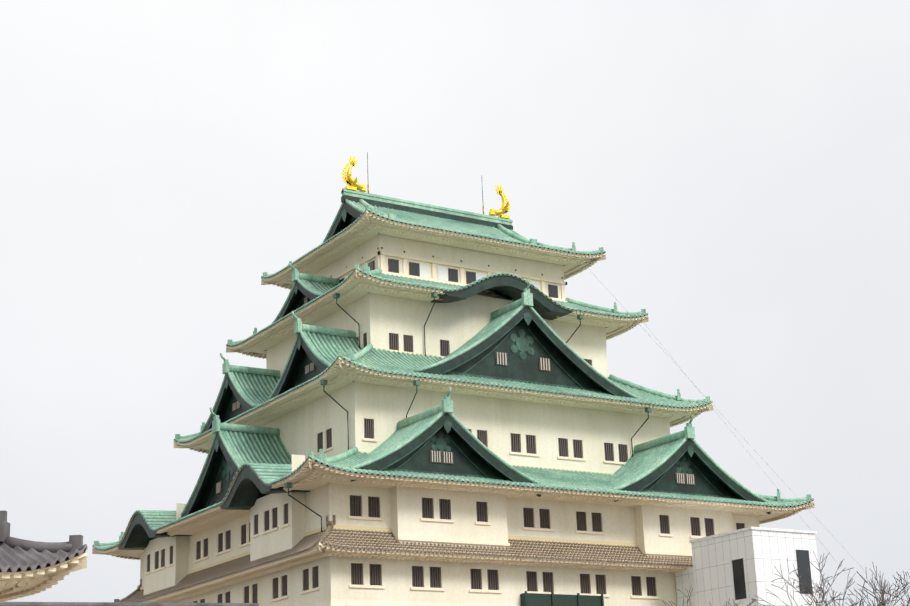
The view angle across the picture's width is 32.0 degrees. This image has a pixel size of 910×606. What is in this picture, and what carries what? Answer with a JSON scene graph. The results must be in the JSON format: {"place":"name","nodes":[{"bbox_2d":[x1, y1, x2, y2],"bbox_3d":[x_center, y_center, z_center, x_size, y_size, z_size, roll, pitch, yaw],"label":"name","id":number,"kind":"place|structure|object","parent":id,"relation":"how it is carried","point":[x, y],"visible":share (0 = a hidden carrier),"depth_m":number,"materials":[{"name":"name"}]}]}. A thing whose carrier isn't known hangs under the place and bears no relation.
{"place":"outdoors","nodes":[
{"label":"outdoors","id":0,"kind":"place"},
{"bbox_2d":[0,510,86,602],"bbox_3d":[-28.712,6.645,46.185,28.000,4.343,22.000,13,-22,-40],"label":"tiled roof","id":1,"kind":"structure","parent":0,"point":[28,567],"depth_m":46.88,"materials":[{"name":"grey tile"}]},
{"bbox_2d":[0,602,258,605],"bbox_3d":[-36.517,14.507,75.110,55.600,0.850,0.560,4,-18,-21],"label":"roof ridge","id":2,"kind":"structure","parent":0,"point":[109,604],"depth_m":82.19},
{"bbox_2d":[142,542,692,605],"bbox_3d":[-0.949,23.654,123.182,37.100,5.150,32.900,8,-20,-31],"label":"wall","id":3,"kind":"structure","parent":0,"point":[337,577],"depth_m":106.24,"materials":[{"name":"paint"}]},
{"bbox_2d":[114,515,692,602],"bbox_3d":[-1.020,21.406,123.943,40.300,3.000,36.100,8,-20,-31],"label":"roof tier","id":4,"kind":"object","parent":3,"relation":"on","point":[379,540],"visible":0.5,"depth_m":107.81,"materials":[{"name":"tile"}]},
{"bbox_2d":[285,292,650,531],"bbox_3d":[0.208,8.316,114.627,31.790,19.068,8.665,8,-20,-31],"label":"downpipes","id":5,"kind":"object","parent":4,"relation":"on","point":[323,382],"visible":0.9,"depth_m":116.56,"materials":[{"name":"grey"}]},
{"bbox_2d":[266,282,607,376],"bbox_3d":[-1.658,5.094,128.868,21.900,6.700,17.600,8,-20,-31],"label":"wall","id":6,"kind":"structure","parent":0,"point":[392,323],"depth_m":119.67,"materials":[{"name":"paint"}]},
{"bbox_2d":[226,263,648,358],"bbox_3d":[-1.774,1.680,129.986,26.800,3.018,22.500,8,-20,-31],"label":"roof","id":7,"kind":"structure","parent":6,"relation":"on","point":[357,283],"depth_m":121.95,"materials":[{"name":"green metal"}]},
{"bbox_2d":[271,263,339,323],"bbox_3d":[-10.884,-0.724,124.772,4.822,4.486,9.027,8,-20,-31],"label":"gable","id":8,"kind":"structure","parent":7,"relation":"on","point":[305,289],"depth_m":124.54,"materials":[{"name":"green metal"}]},
{"bbox_2d":[313,233,566,301],"bbox_3d":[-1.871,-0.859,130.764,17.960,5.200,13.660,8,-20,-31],"label":"wall","id":9,"kind":"structure","parent":0,"point":[408,258],"depth_m":124.58,"materials":[{"name":"paint"}]},
{"bbox_2d":[261,205,605,289],"bbox_3d":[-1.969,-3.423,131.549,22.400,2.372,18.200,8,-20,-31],"label":"roof eaves","id":10,"kind":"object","parent":9,"relation":"on","point":[368,224],"depth_m":125.06,"materials":[{"name":"beige paint"}]},
{"bbox_2d":[322,188,536,244],"bbox_3d":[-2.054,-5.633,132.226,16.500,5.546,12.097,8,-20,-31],"label":"top roof","id":11,"kind":"structure","parent":10,"relation":"on","point":[352,208],"depth_m":130.98,"materials":[{"name":"green metal"}]},
{"bbox_2d":[341,155,366,191],"bbox_3d":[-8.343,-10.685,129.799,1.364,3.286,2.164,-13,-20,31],"label":"golden fish ornament","id":12,"kind":"object","parent":11,"relation":"on","point":[352,183],"visible":0.98,"depth_m":129.30,"materials":[{"name":"gold metal"}]},
{"bbox_2d":[367,152,483,213],"bbox_3d":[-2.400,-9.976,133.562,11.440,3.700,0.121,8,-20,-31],"label":"lightning rods","id":13,"kind":"object","parent":11,"relation":"on","point":[368,183],"visible":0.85,"depth_m":131.03,"materials":[{"name":"silver metal"}]},
{"bbox_2d":[489,183,510,218],"bbox_3d":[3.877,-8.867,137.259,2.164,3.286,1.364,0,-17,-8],"label":"golden fish ornament","id":14,"kind":"object","parent":11,"relation":"on","point":[504,208],"visible":1,"depth_m":137.05,"materials":[{"name":"gold metal"}]},
{"bbox_2d":[140,467,759,585],"bbox_3d":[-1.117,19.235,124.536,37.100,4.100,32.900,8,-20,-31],"label":"wall","id":15,"kind":"structure","parent":0,"point":[354,505],"depth_m":111.21,"materials":[{"name":"paint"}]},
{"bbox_2d":[140,347,636,589],"bbox_3d":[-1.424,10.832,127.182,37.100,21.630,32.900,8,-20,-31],"label":"roof flashings","id":16,"kind":"object","parent":15,"relation":"on","point":[377,529],"visible":0.02,"depth_m":111.22,"materials":[{"name":"beige"}]},
{"bbox_2d":[143,454,732,601],"bbox_3d":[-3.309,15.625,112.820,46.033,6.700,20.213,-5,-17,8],"label":"bays","id":17,"kind":"object","parent":15,"relation":"attached to","point":[418,515],"visible":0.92,"depth_m":106.99,"materials":[{"name":"paint"}]},
{"bbox_2d":[92,447,814,559],"bbox_3d":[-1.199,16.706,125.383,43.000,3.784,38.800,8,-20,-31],"label":"roof","id":18,"kind":"structure","parent":15,"relation":"on","point":[251,484],"depth_m":110.53,"materials":[{"name":"green metal"}]},
{"bbox_2d":[181,407,291,517],"bbox_3d":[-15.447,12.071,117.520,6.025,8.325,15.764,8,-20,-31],"label":"gable","id":19,"kind":"structure","parent":18,"relation":"on","point":[233,448],"depth_m":117.42,"materials":[{"name":"green metal"}]},
{"bbox_2d":[343,387,540,496],"bbox_3d":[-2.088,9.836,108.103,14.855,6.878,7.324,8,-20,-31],"label":"triangular gable","id":20,"kind":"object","parent":18,"relation":"on","point":[440,439],"visible":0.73,"depth_m":106.37,"materials":[{"name":"green metal"}]},
{"bbox_2d":[603,415,770,513],"bbox_3d":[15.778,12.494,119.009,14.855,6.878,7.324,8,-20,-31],"label":"triangular gable","id":21,"kind":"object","parent":18,"relation":"on","point":[682,462],"visible":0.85,"depth_m":117.38,"materials":[{"name":"green metal"}]},
{"bbox_2d":[0,0,909,605],"label":"sky","id":22,"kind":"structure","parent":0,"point":[740,169],"materials":[{"name":"white"}]},
{"bbox_2d":[260,364,669,472],"bbox_3d":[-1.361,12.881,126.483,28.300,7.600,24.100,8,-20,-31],"label":"wall","id":23,"kind":"structure","parent":0,"point":[522,433],"depth_m":116.39,"materials":[{"name":"paint"}]},
{"bbox_2d":[174,343,712,453],"bbox_3d":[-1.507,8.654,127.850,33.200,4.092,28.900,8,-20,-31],"label":"roof","id":24,"kind":"structure","parent":23,"relation":"on","point":[341,371],"depth_m":116.04,"materials":[{"name":"green metal"}]},
{"bbox_2d":[200,353,280,435],"bbox_3d":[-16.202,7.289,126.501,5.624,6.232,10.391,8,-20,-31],"label":"gable","id":25,"kind":"structure","parent":24,"relation":"on","point":[243,389],"depth_m":126.01,"materials":[{"name":"green metal"}]},
{"bbox_2d":[268,311,361,399],"bbox_3d":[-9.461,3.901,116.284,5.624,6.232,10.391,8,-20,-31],"label":"gable","id":26,"kind":"structure","parent":24,"relation":"on","point":[314,351],"depth_m":116.01,"materials":[{"name":"green metal"}]},
{"bbox_2d":[406,280,637,402],"bbox_3d":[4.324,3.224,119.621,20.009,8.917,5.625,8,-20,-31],"label":"gable","id":27,"kind":"structure","parent":24,"relation":"on","point":[520,340],"depth_m":118.59,"materials":[{"name":"green metal"}]},
{"label":"ground","id":28,"kind":"structure","parent":0,"visible":0},
{"bbox_2d":[663,585,755,605],"bbox_3d":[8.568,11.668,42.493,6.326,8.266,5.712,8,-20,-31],"label":"bare tree","id":29,"kind":"object","parent":28,"relation":"on","point":[749,604],"visible":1,"depth_m":43.72,"materials":[{"name":"brown plant"}]},
{"bbox_2d":[584,264,896,605],"bbox_3d":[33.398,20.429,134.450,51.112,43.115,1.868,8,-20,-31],"label":"conductor cables","id":30,"kind":"object","parent":28,"relation":"on","point":[746,441],"visible":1,"depth_m":131.06,"materials":[{"name":"grey metal"}]},
{"bbox_2d":[675,526,821,605],"bbox_3d":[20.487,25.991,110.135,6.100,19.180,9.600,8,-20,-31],"label":"lift tower","id":31,"kind":"structure","parent":28,"relation":"on","point":[737,566],"depth_m":108.84,"materials":[{"name":"white metal"}]},
{"bbox_2d":[751,551,909,605],"bbox_3d":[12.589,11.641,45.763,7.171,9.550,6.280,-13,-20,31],"label":"bare tree","id":32,"kind":"object","parent":28,"relation":"on","point":[821,590],"visible":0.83,"depth_m":46.26,"materials":[{"name":"brown plant"}]},
{"bbox_2d":[832,565,909,605],"bbox_3d":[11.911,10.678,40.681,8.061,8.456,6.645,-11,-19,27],"label":"bare tree","id":33,"kind":"object","parent":28,"relation":"on","point":[892,600],"visible":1,"depth_m":42.71,"materials":[{"name":"brown plant"}]},
{"bbox_3d":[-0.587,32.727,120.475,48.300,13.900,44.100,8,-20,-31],"label":"stone base","id":34,"kind":"object","parent":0,"visible":0},
{"bbox_2d":[304,599,520,605],"bbox_3d":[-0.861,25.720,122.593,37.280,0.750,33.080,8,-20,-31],"label":"castle wall","id":35,"kind":"structure","parent":34,"relation":"on","point":[339,602],"depth_m":101.94,"materials":[{"name":"paint"}]},
{"bbox_2d":[520,591,603,605],"bbox_3d":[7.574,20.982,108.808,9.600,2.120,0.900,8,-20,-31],"label":"panel","id":36,"kind":"object","parent":34,"relation":"on","point":[538,599],"visible":1,"depth_m":108.61,"materials":[{"name":"green metal"}]}
]}

